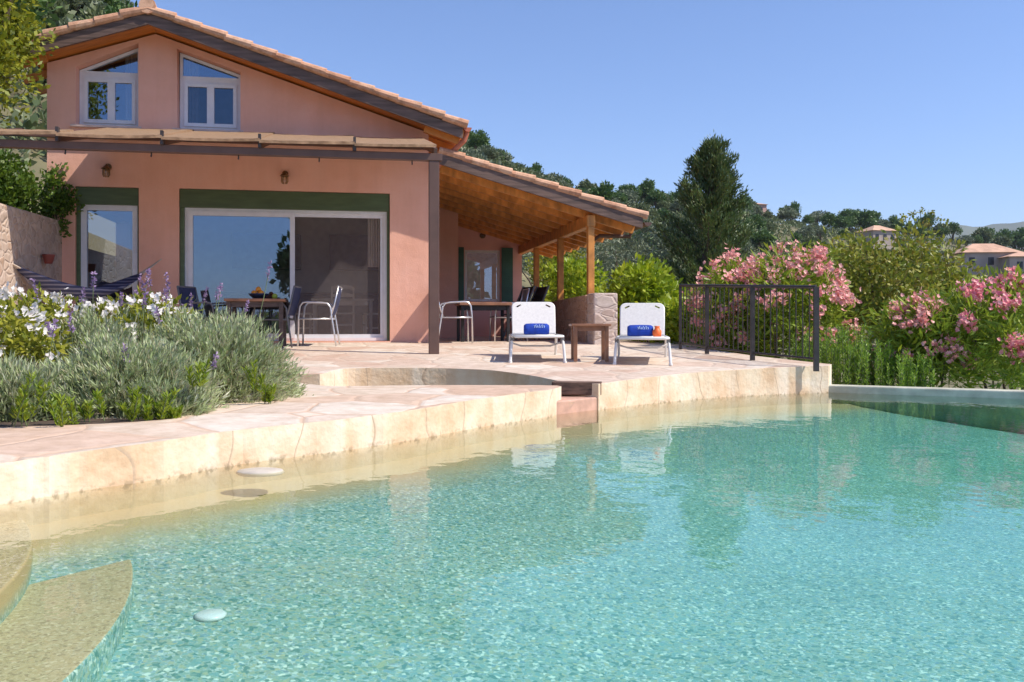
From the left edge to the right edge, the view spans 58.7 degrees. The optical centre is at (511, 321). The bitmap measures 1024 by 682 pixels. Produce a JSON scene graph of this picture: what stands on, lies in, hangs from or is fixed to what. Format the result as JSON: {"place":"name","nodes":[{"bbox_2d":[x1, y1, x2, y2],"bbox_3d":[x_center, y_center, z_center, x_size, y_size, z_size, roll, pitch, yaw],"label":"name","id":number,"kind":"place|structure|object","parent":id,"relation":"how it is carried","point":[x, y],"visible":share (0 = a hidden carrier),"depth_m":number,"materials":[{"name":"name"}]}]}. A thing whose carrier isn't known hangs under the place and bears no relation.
{"place":"outdoors","nodes":[
{"label":"outdoors","id":0,"kind":"place"},
{"bbox_2d":[88,249,115,312],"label":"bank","id":1,"kind":"structure","parent":0,"point":[102,265],"depth_m":17.37,"materials":[{"name":"stone"}]},
{"bbox_2d":[0,0,58,128],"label":"leafy tree","id":2,"kind":"object","parent":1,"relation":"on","point":[16,27],"visible":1,"depth_m":12.49,"materials":[{"name":"green plant"}]},
{"bbox_2d":[0,382,560,525],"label":"pool surround","id":3,"kind":"object","parent":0,"point":[48,474],"visible":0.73,"depth_m":5.72,"materials":[{"name":"beige stone"}]},
{"bbox_2d":[0,418,166,426],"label":"flower bed","id":4,"kind":"object","parent":3,"relation":"on","point":[50,422],"visible":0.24,"depth_m":5.74,"materials":[{"name":"soil"}]},
{"bbox_2d":[9,370,51,426],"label":"rosemary sprig","id":5,"kind":"object","parent":4,"relation":"on","point":[20,411],"visible":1,"depth_m":5.47,"materials":[{"name":"green plant"}]},
{"bbox_2d":[0,299,74,367],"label":"white flower shrub","id":6,"kind":"object","parent":4,"relation":"on","point":[30,340],"visible":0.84,"depth_m":6.71,"materials":[{"name":"green plant"}]},
{"bbox_2d":[29,379,61,419],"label":"rosemary sprig","id":7,"kind":"object","parent":4,"relation":"on","point":[43,405],"visible":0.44,"depth_m":5.85,"materials":[{"name":"green plant"}]},
{"bbox_2d":[0,318,98,421],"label":"lavender bush","id":8,"kind":"object","parent":4,"relation":"on","point":[13,375],"visible":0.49,"depth_m":5.95,"materials":[{"name":"green plant"}]},
{"bbox_2d":[0,281,114,365],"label":"white flower shrub","id":9,"kind":"object","parent":4,"relation":"on","point":[57,301],"visible":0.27,"depth_m":7.50,"materials":[{"name":"green plant"}]},
{"bbox_2d":[46,391,79,426],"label":"rosemary sprig","id":10,"kind":"object","parent":4,"relation":"on","point":[62,420],"visible":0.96,"depth_m":5.59,"materials":[{"name":"green plant"}]},
{"bbox_2d":[77,389,107,421],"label":"rosemary sprig","id":11,"kind":"object","parent":4,"relation":"on","point":[87,410],"visible":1,"depth_m":5.69,"materials":[{"name":"green plant"}]},
{"bbox_2d":[25,268,164,365],"bbox_3d":[-3.371,0.123,7.501,1.435,1.152,1.377,0,0,0],"label":"lavender bush","id":12,"kind":"object","parent":4,"relation":"on","point":[88,324],"visible":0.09,"depth_m":7.28,"materials":[{"name":"green plant"}]},
{"bbox_2d":[11,286,230,420],"bbox_3d":[-2.776,0.217,6.470,1.444,0.958,1.451,0,0,0],"label":"lavender bush","id":13,"kind":"object","parent":4,"relation":"on","point":[109,371],"visible":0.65,"depth_m":6.23,"materials":[{"name":"green plant"}]},
{"bbox_2d":[185,358,211,391],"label":"rosemary sprig","id":14,"kind":"object","parent":13,"relation":"attached to","point":[200,381],"visible":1,"depth_m":6.16,"materials":[{"name":"green plant"}]},
{"bbox_2d":[115,385,142,421],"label":"rosemary sprig","id":15,"kind":"object","parent":4,"relation":"on","point":[135,398],"visible":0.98,"depth_m":5.79,"materials":[{"name":"green plant"}]},
{"bbox_2d":[70,285,206,341],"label":"white flower shrub","id":16,"kind":"object","parent":4,"relation":"on","point":[150,306],"visible":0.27,"depth_m":7.80,"materials":[{"name":"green plant"}]},
{"bbox_2d":[99,343,219,418],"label":"lavender bush","id":17,"kind":"object","parent":4,"relation":"on","point":[187,409],"visible":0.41,"depth_m":6.18,"materials":[{"name":"green plant"}]},
{"bbox_2d":[141,386,180,420],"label":"rosemary sprig","id":18,"kind":"object","parent":4,"relation":"on","point":[158,414],"visible":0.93,"depth_m":5.90,"materials":[{"name":"green plant"}]},
{"bbox_2d":[155,402,183,418],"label":"rosemary sprig","id":19,"kind":"object","parent":4,"relation":"on","point":[174,412],"visible":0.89,"depth_m":5.97,"materials":[{"name":"green plant"}]},
{"bbox_2d":[129,271,241,387],"bbox_3d":[-3.088,0.110,8.477,1.237,1.181,1.215,0,0,0],"label":"lavender bush","id":20,"kind":"object","parent":4,"relation":"on","point":[191,301],"visible":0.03,"depth_m":8.57,"materials":[{"name":"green plant"}]},
{"bbox_2d":[143,260,313,404],"bbox_3d":[-2.487,0.095,7.526,1.642,1.206,1.585,0,0,0],"label":"lavender bush","id":21,"kind":"object","parent":4,"relation":"on","point":[235,344],"visible":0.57,"depth_m":7.27,"materials":[{"name":"green plant"}]},
{"bbox_2d":[242,359,265,396],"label":"rosemary sprig","id":22,"kind":"object","parent":21,"relation":"attached to","point":[251,379],"visible":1,"depth_m":6.89,"materials":[{"name":"green plant"}]},
{"bbox_2d":[260,382,276,403],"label":"rosemary sprig","id":23,"kind":"object","parent":4,"relation":"on","point":[268,396],"visible":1,"depth_m":6.99,"materials":[{"name":"green plant"}]},
{"bbox_2d":[32,341,831,422],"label":"terrace","id":24,"kind":"structure","parent":0,"point":[632,377],"depth_m":10.88,"materials":[{"name":"beige stone"}]},
{"bbox_2d":[0,203,61,324],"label":"stone wall","id":25,"kind":"structure","parent":24,"relation":"on","point":[28,239],"depth_m":12.46,"materials":[{"name":"stone"}]},
{"bbox_2d":[0,149,53,212],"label":"vine","id":26,"kind":"object","parent":25,"relation":"on","point":[17,192],"visible":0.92,"depth_m":12.84,"materials":[{"name":"green plant"}]},
{"bbox_2d":[12,259,161,298],"bbox_3d":[-6.019,-0.658,13.024,0.700,0.654,2.534,0,0,28],"label":"hammock","id":27,"kind":"object","parent":25,"relation":"hanging from","point":[51,284],"visible":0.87,"depth_m":12.58,"materials":[{"name":"fabric"}]},
{"bbox_2d":[176,286,231,320],"bbox_3d":[-4.573,-0.079,13.562,0.627,0.915,0.568,0,0,10],"label":"garden chair","id":28,"kind":"object","parent":24,"relation":"on","point":[185,291],"visible":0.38,"depth_m":13.60,"materials":[{"name":"blue fabric"}]},
{"bbox_2d":[0,126,441,353],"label":"pergola","id":29,"kind":"object","parent":24,"relation":"on","point":[64,138],"visible":1,"depth_m":12.36,"materials":[{"name":"brown paint"}]},
{"bbox_2d":[224,298,288,347],"bbox_3d":[-3.765,0.021,13.451,0.850,0.720,0.800,0,0,-10],"label":"garden table","id":30,"kind":"object","parent":24,"relation":"on","point":[234,303],"visible":0.69,"depth_m":13.14,"materials":[{"name":"wood"}]},
{"bbox_2d":[252,285,301,347],"bbox_3d":[-3.505,-0.081,13.604,0.627,0.915,0.568,0,0,-2],"label":"garden chair","id":31,"kind":"object","parent":24,"relation":"on","point":[294,302],"visible":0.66,"depth_m":13.50,"materials":[{"name":"blue fabric"}]},
{"bbox_2d":[297,286,341,345],"bbox_3d":[-2.949,-0.094,13.999,0.627,0.915,0.568,0,0,-5],"label":"garden chair","id":32,"kind":"object","parent":24,"relation":"on","point":[334,309],"visible":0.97,"depth_m":13.75,"materials":[{"name":"metal"}]},
{"bbox_2d":[439,301,472,342],"bbox_3d":[-0.980,-0.119,14.931,0.627,0.915,0.568,0,0,-10],"label":"porch chair","id":33,"kind":"object","parent":24,"relation":"on","point":[441,311],"visible":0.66,"depth_m":14.70,"materials":[{"name":"metal"}]},
{"bbox_2d":[508,302,566,362],"bbox_3d":[0.303,0.121,11.941,0.728,0.791,1.382,0,0,-1],"label":"sun lounger","id":34,"kind":"object","parent":24,"relation":"on","point":[524,313],"visible":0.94,"depth_m":12.31,"materials":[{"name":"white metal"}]},
{"bbox_2d":[524,323,548,334],"bbox_3d":[0.320,0.090,11.906,0.330,0.147,0.172,0,0,-2],"label":"rolled towel","id":35,"kind":"object","parent":34,"relation":"on","point":[536,328],"visible":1,"depth_m":11.84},
{"bbox_2d":[569,324,610,361],"bbox_3d":[0.993,0.260,11.654,0.500,0.475,0.500,0,0,-1],"label":"side table","id":36,"kind":"object","parent":24,"relation":"on","point":[602,328],"visible":0.96,"depth_m":11.45,"materials":[{"name":"wood"}]},
{"bbox_2d":[612,303,672,365],"bbox_3d":[1.681,0.140,11.738,0.728,0.791,1.382,0,0,8],"label":"sun lounger","id":37,"kind":"object","parent":24,"relation":"on","point":[651,314],"visible":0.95,"depth_m":12.11,"materials":[{"name":"white metal"}]},
{"bbox_2d":[627,325,652,335],"bbox_3d":[1.649,0.109,11.709,0.330,0.147,0.172,0,0,6],"label":"rolled towel","id":38,"kind":"object","parent":37,"relation":"on","point":[639,330],"visible":1,"depth_m":11.64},
{"bbox_2d":[679,284,818,370],"bbox_3d":[3.047,0.009,12.382,0.220,1.174,3.061,0,0,-22],"label":"iron railing","id":39,"kind":"object","parent":24,"relation":"on","point":[815,357],"visible":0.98,"depth_m":11.91,"materials":[{"name":"metal"}]},
{"bbox_2d":[317,336,648,342],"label":"paving","id":40,"kind":"structure","parent":0,"point":[482,338],"depth_m":16.27,"materials":[{"name":"beige stone"}]},
{"bbox_2d":[12,0,651,342],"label":"house","id":41,"kind":"structure","parent":40,"relation":"on","point":[312,227],"depth_m":14.73,"materials":[{"name":"paint"}]},
{"bbox_2d":[33,161,85,243],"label":"vine","id":42,"kind":"object","parent":41,"relation":"attached to","point":[53,204],"visible":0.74,"depth_m":13.86,"materials":[{"name":"green plant"}]},
{"bbox_2d":[70,48,141,128],"bbox_3d":[-6.313,-3.675,14.271,1.033,1.338,0.415,0,0,-10],"label":"window","id":43,"kind":"structure","parent":41,"relation":"in","point":[129,78],"depth_m":14.28,"materials":[{"name":"white glass"}]},
{"bbox_2d":[81,205,137,319],"bbox_3d":[-6.287,-0.763,14.243,0.840,2.126,0.070,0,0,-10],"label":"window","id":44,"kind":"structure","parent":41,"relation":"in","point":[84,214],"depth_m":14.19,"materials":[{"name":"white glass"}]},
{"bbox_2d":[172,53,243,131],"bbox_3d":[-4.824,-3.646,14.539,1.074,1.285,0.415,0,0,-10],"label":"window","id":45,"kind":"structure","parent":41,"relation":"in","point":[206,103],"depth_m":14.54,"materials":[{"name":"white glass"}]},
{"bbox_2d":[185,208,386,340],"bbox_3d":[-3.642,-0.803,14.864,3.188,2.217,0.365,0,0,-10],"label":"sliding door","id":46,"kind":"structure","parent":41,"relation":"in","point":[377,221],"depth_m":14.81,"materials":[{"name":"white glass"}]},
{"bbox_2d":[311,298,373,333],"bbox_3d":[-3.217,-0.061,17.310,1.150,0.750,0.850,0,0,-10],"label":"dining table","id":47,"kind":"object","parent":41,"relation":"on","point":[363,302],"visible":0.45,"depth_m":16.99,"materials":[{"name":"beige paint"}]},
{"bbox_2d":[331,285,354,333],"bbox_3d":[-3.076,-0.178,16.550,0.440,0.985,0.487,0,0,-10],"label":"dining chair","id":48,"kind":"object","parent":41,"relation":"on","point":[343,302],"visible":0.63,"depth_m":16.36,"materials":[{"name":"beige paint"}]},
{"bbox_2d":[465,250,499,301],"bbox_3d":[-0.702,-1.077,21.273,0.831,1.195,0.070,0,0,-10],"label":"window","id":49,"kind":"structure","parent":41,"relation":"in","point":[466,251],"depth_m":21.26,"materials":[{"name":"white glass"}]},
{"bbox_2d":[455,302,511,341],"bbox_3d":[-0.495,0.000,15.481,0.880,0.660,0.700,0,0,-10],"label":"porch table","id":50,"kind":"object","parent":40,"relation":"on","point":[491,306],"visible":0.88,"depth_m":15.21,"materials":[{"name":"black"}]},
{"bbox_2d":[489,288,529,340],"bbox_3d":[-0.047,-0.126,15.851,0.627,0.915,0.568,0,0,-10],"label":"porch chair","id":51,"kind":"object","parent":40,"relation":"on","point":[525,294],"visible":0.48,"depth_m":15.82,"materials":[{"name":"metal"}]},
{"bbox_2d":[504,286,535,339],"bbox_3d":[0.131,-0.169,17.000,0.521,1.013,0.435,0,0,-30],"label":"folding chair","id":52,"kind":"object","parent":40,"relation":"on","point":[531,291],"visible":0.3,"depth_m":17.06,"materials":[{"name":"black fabric"}]},
{"bbox_2d":[515,286,549,339],"bbox_3d":[0.391,-0.169,17.000,0.521,1.013,0.435,0,0,-30],"label":"folding chair","id":53,"kind":"object","parent":40,"relation":"on","point":[539,294],"visible":0.38,"depth_m":17.06,"materials":[{"name":"black fabric"}]},
{"bbox_2d":[545,293,616,344],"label":"wall","id":54,"kind":"structure","parent":40,"relation":"on","point":[595,308],"depth_m":15.02,"materials":[{"name":"stone"}]},
{"bbox_2d":[0,67,1020,389],"bbox_3d":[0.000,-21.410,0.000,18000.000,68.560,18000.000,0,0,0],"label":"ground","id":55,"kind":"structure","parent":0,"point":[100,233],"depth_m":29.59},
{"bbox_2d":[0,0,62,89],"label":"hill pine","id":56,"kind":"object","parent":55,"relation":"on","point":[39,13],"visible":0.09,"depth_m":34.49,"materials":[{"name":"green plant"}]},
{"bbox_2d":[37,0,76,28],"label":"hill oak","id":57,"kind":"object","parent":55,"relation":"on","point":[63,12],"visible":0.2,"depth_m":46.73,"materials":[{"name":"green plant"}]},
{"bbox_2d":[57,0,107,16],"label":"hill olive","id":58,"kind":"object","parent":55,"relation":"on","point":[87,4],"visible":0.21,"depth_m":63.37,"materials":[{"name":"green plant"}]},
{"bbox_2d":[73,3,105,20],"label":"hill oak","id":59,"kind":"object","parent":55,"relation":"on","point":[89,13],"visible":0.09,"depth_m":53.74,"materials":[{"name":"green plant"}]},
{"bbox_2d":[104,0,137,13],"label":"hill pine","id":60,"kind":"object","parent":55,"relation":"on","point":[109,9],"visible":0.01,"depth_m":55.57,"materials":[{"name":"green plant"}]},
{"bbox_2d":[467,129,490,148],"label":"hill pine","id":61,"kind":"object","parent":55,"relation":"on","point":[478,140],"visible":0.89,"depth_m":150.46,"materials":[{"name":"green plant"}]},
{"bbox_2d":[472,145,503,159],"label":"hill olive","id":62,"kind":"object","parent":55,"relation":"on","point":[489,152],"visible":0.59,"depth_m":145.10,"materials":[{"name":"green plant"}]},
{"bbox_2d":[0,7,1023,374],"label":"scrub","id":63,"kind":"object","parent":55,"relation":"on","point":[30,123],"visible":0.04,"depth_m":77.23,"materials":[{"name":"green plant"}]},
{"bbox_2d":[525,248,595,286],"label":"hedge shrub","id":64,"kind":"object","parent":55,"relation":"on","point":[548,259],"visible":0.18,"depth_m":26.57,"materials":[{"name":"green plant"}]},
{"bbox_2d":[522,248,599,301],"bbox_3d":[1.170,-2.155,33.971,4.278,3.437,5.473,0,0,0],"label":"olive tree","id":65,"kind":"object","parent":55,"relation":"on","point":[528,255],"visible":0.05,"depth_m":33.30,"materials":[{"name":"green plant"}]},
{"bbox_2d":[539,254,612,301],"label":"hedge shrub","id":66,"kind":"object","parent":55,"relation":"on","point":[574,286],"visible":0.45,"depth_m":23.01,"materials":[{"name":"green plant"}]},
{"bbox_2d":[586,180,616,200],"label":"hill pine","id":67,"kind":"object","parent":55,"relation":"on","point":[605,191],"visible":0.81,"depth_m":146.96,"materials":[{"name":"green plant"}]},
{"bbox_2d":[616,188,638,204],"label":"hill olive","id":68,"kind":"object","parent":55,"relation":"on","point":[632,196],"visible":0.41,"depth_m":222.60,"materials":[{"name":"green plant"}]},
{"bbox_2d":[578,212,684,291],"bbox_3d":[3.433,-0.695,27.069,3.284,5.197,4.361,0,0,0],"label":"olive tree","id":69,"kind":"object","parent":55,"relation":"on","point":[618,249],"visible":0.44,"depth_m":26.30,"materials":[{"name":"green plant"}]},
{"bbox_2d":[595,252,685,335],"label":"hedge shrub","id":70,"kind":"object","parent":55,"relation":"on","point":[653,282],"visible":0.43,"depth_m":16.79,"materials":[{"name":"green plant"}]},
{"bbox_2d":[636,178,654,197],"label":"hill pine","id":71,"kind":"object","parent":55,"relation":"on","point":[646,186],"visible":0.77,"depth_m":237.58,"materials":[{"name":"green plant"}]},
{"bbox_2d":[644,188,667,206],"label":"hill pine","id":72,"kind":"object","parent":55,"relation":"on","point":[656,195],"visible":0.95,"depth_m":228.18,"materials":[{"name":"green plant"}]},
{"bbox_2d":[631,292,704,343],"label":"hedge shrub","id":73,"kind":"object","parent":55,"relation":"on","point":[672,319],"visible":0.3,"depth_m":15.20,"materials":[{"name":"green plant"}]},
{"bbox_2d":[651,130,756,345],"bbox_3d":[5.530,-1.534,26.004,3.204,8.073,3.170,0,0,0],"label":"conifer","id":74,"kind":"object","parent":55,"relation":"on","point":[712,177],"visible":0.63,"depth_m":25.68,"materials":[{"name":"green plant"}]},
{"bbox_2d":[677,243,794,356],"bbox_3d":[3.551,0.766,14.544,1.888,4.085,2.293,0,0,0],"label":"oleander","id":75,"kind":"object","parent":55,"relation":"on","point":[729,276],"visible":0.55,"depth_m":14.17,"materials":[{"name":"green plant"}]},
{"bbox_2d":[741,213,766,228],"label":"hill pine","id":76,"kind":"object","parent":55,"relation":"on","point":[759,223],"visible":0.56,"depth_m":195.39,"materials":[{"name":"green plant"}]},
{"bbox_2d":[750,228,776,251],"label":"hill pine","id":77,"kind":"object","parent":55,"relation":"on","point":[763,236],"visible":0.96,"depth_m":168.05,"materials":[{"name":"green plant"}]},
{"bbox_2d":[776,206,801,220],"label":"hill olive","id":78,"kind":"object","parent":55,"relation":"on","point":[788,213],"visible":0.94,"depth_m":296.90,"materials":[{"name":"green plant"}]},
{"bbox_2d":[717,230,878,370],"bbox_3d":[4.238,0.706,13.886,2.296,4.248,2.484,0,0,0],"label":"oleander","id":79,"kind":"object","parent":55,"relation":"on","point":[788,272],"visible":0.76,"depth_m":13.41,"materials":[{"name":"pink plant"}]},
{"bbox_2d":[786,331,835,378],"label":"rosemary bush","id":80,"kind":"object","parent":55,"relation":"on","point":[805,348],"visible":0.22,"depth_m":12.54,"materials":[{"name":"green plant"}]},
{"bbox_2d":[820,211,835,228],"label":"hill pine","id":81,"kind":"object","parent":55,"relation":"on","point":[827,218],"visible":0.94,"depth_m":316.63,"materials":[{"name":"green plant"}]},
{"bbox_2d":[775,226,886,384],"bbox_3d":[6.425,0.628,18.454,2.865,5.174,3.070,0,0,0],"label":"bay shrub","id":82,"kind":"object","parent":55,"relation":"on","point":[842,236],"visible":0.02,"depth_m":18.15,"materials":[{"name":"green plant"}]},
{"bbox_2d":[829,214,851,228],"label":"hill pine","id":83,"kind":"object","parent":55,"relation":"on","point":[840,221],"visible":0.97,"depth_m":315.19,"materials":[{"name":"green plant"}]},
{"bbox_2d":[819,322,871,384],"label":"rosemary bush","id":84,"kind":"object","parent":55,"relation":"on","point":[836,359],"visible":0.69,"depth_m":11.96,"materials":[{"name":"green plant"}]},
{"bbox_2d":[854,209,877,226],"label":"hill pine","id":85,"kind":"object","parent":55,"relation":"on","point":[863,216],"visible":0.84,"depth_m":331.36,"materials":[{"name":"green plant"}]},
{"bbox_2d":[848,339,900,385],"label":"rosemary bush","id":86,"kind":"object","parent":55,"relation":"on","point":[867,376],"visible":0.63,"depth_m":11.82,"materials":[{"name":"green plant"}]},
{"bbox_2d":[855,225,895,250],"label":"house","id":87,"kind":"structure","parent":55,"relation":"on","point":[875,231],"depth_m":227.44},
{"bbox_2d":[799,214,996,384],"bbox_3d":[6.644,0.625,15.497,3.289,4.802,3.125,0,0,0],"label":"bay shrub","id":88,"kind":"object","parent":55,"relation":"on","point":[868,279],"visible":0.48,"depth_m":14.90,"materials":[{"name":"green plant"}]},
{"bbox_2d":[899,206,948,255],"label":"tall shoot","id":89,"kind":"object","parent":88,"relation":"attached to","point":[903,216],"visible":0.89,"depth_m":15.39,"materials":[{"name":"green plant"}]},
{"bbox_2d":[880,350,936,386],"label":"rosemary bush","id":90,"kind":"object","parent":55,"relation":"on","point":[909,373],"visible":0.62,"depth_m":11.46,"materials":[{"name":"green plant"}]},
{"bbox_2d":[860,286,985,387],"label":"oleander","id":91,"kind":"object","parent":55,"relation":"on","point":[917,318],"visible":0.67,"depth_m":11.92,"materials":[{"name":"green plant"}]},
{"bbox_2d":[829,384,1023,432],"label":"overflow wall","id":92,"kind":"structure","parent":55,"relation":"on","point":[940,391],"depth_m":10.73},
{"bbox_2d":[946,222,962,240],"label":"hill pine","id":93,"kind":"object","parent":55,"relation":"on","point":[954,227],"visible":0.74,"depth_m":393.15,"materials":[{"name":"green plant"}]},
{"bbox_2d":[912,259,1023,389],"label":"oleander","id":94,"kind":"object","parent":55,"relation":"on","point":[1005,308],"visible":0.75,"depth_m":11.57,"materials":[{"name":"green plant"}]},
{"bbox_2d":[970,227,993,243],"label":"hill oak","id":95,"kind":"object","parent":55,"relation":"on","point":[987,236],"visible":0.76,"depth_m":394.90,"materials":[{"name":"green plant"}]},
{"bbox_2d":[948,244,1021,280],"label":"house","id":96,"kind":"structure","parent":55,"relation":"on","point":[982,255],"depth_m":166.74,"materials":[{"name":"paint"}]},
{"bbox_2d":[990,235,1011,247],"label":"hill oak","id":97,"kind":"object","parent":55,"relation":"on","point":[1004,240],"visible":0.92,"depth_m":385.70,"materials":[{"name":"green plant"}]},
{"bbox_2d":[999,252,1023,279],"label":"house","id":98,"kind":"structure","parent":55,"relation":"on","point":[1014,259],"depth_m":162.35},
{"bbox_2d":[28,414,1023,681],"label":"pool floor","id":99,"kind":"structure","parent":0,"point":[622,554],"depth_m":4.59,"materials":[{"name":"teal paint"}]},
{"bbox_2d":[0,520,32,623],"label":"pool step","id":100,"kind":"object","parent":99,"relation":"on","point":[16,550],"visible":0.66,"depth_m":3.68,"materials":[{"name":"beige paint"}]},
{"bbox_2d":[0,559,133,681],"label":"pool step","id":101,"kind":"object","parent":99,"relation":"on","point":[69,628],"visible":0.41,"depth_m":3.24,"materials":[{"name":"beige paint"}]},
{"bbox_2d":[193,609,226,622],"bbox_3d":[-1.209,1.173,3.646,0.128,0.022,0.128,0,0,0],"label":"drain cover","id":102,"kind":"object","parent":99,"relation":"on","point":[210,615],"visible":1,"depth_m":3.62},
{"bbox_2d":[130,0,1023,228],"label":"sky","id":103,"kind":"structure","parent":0,"point":[887,107],"materials":[{"name":"blue"}]},
{"bbox_2d":[452,393,1023,454],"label":"pool water","id":104,"kind":"structure","parent":0,"point":[895,412],"depth_m":8.47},
{"bbox_2d":[236,467,284,476],"bbox_3d":[-1.474,0.875,5.327,0.280,0.032,0.224,0,0,0],"label":"pool float","id":105,"kind":"object","parent":104,"relation":"on","point":[260,472],"visible":1,"depth_m":5.26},
{"bbox_2d":[900,222,1023,249],"bbox_3d":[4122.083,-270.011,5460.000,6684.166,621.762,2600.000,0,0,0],"label":"hills","id":106,"kind":"structure","parent":0,"point":[967,230],"depth_m":5154.93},
{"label":"side pool floor","id":107,"kind":"structure","parent":0,"visible":0},
{"bbox_2d":[557,395,596,427],"bbox_3d":[0.610,1.107,8.904,0.498,0.725,0.792,0,0,0],"label":"stone step","id":108,"kind":"object","parent":107,"relation":"on","point":[580,404],"visible":0.09,"depth_m":8.81,"materials":[{"name":"stone"}]},
{"bbox_2d":[552,381,601,394],"bbox_3d":[0.655,0.665,9.160,0.496,0.130,0.160,0,0,9],"label":"timber plank","id":109,"kind":"object","parent":108,"relation":"on","point":[576,387],"visible":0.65,"depth_m":9.08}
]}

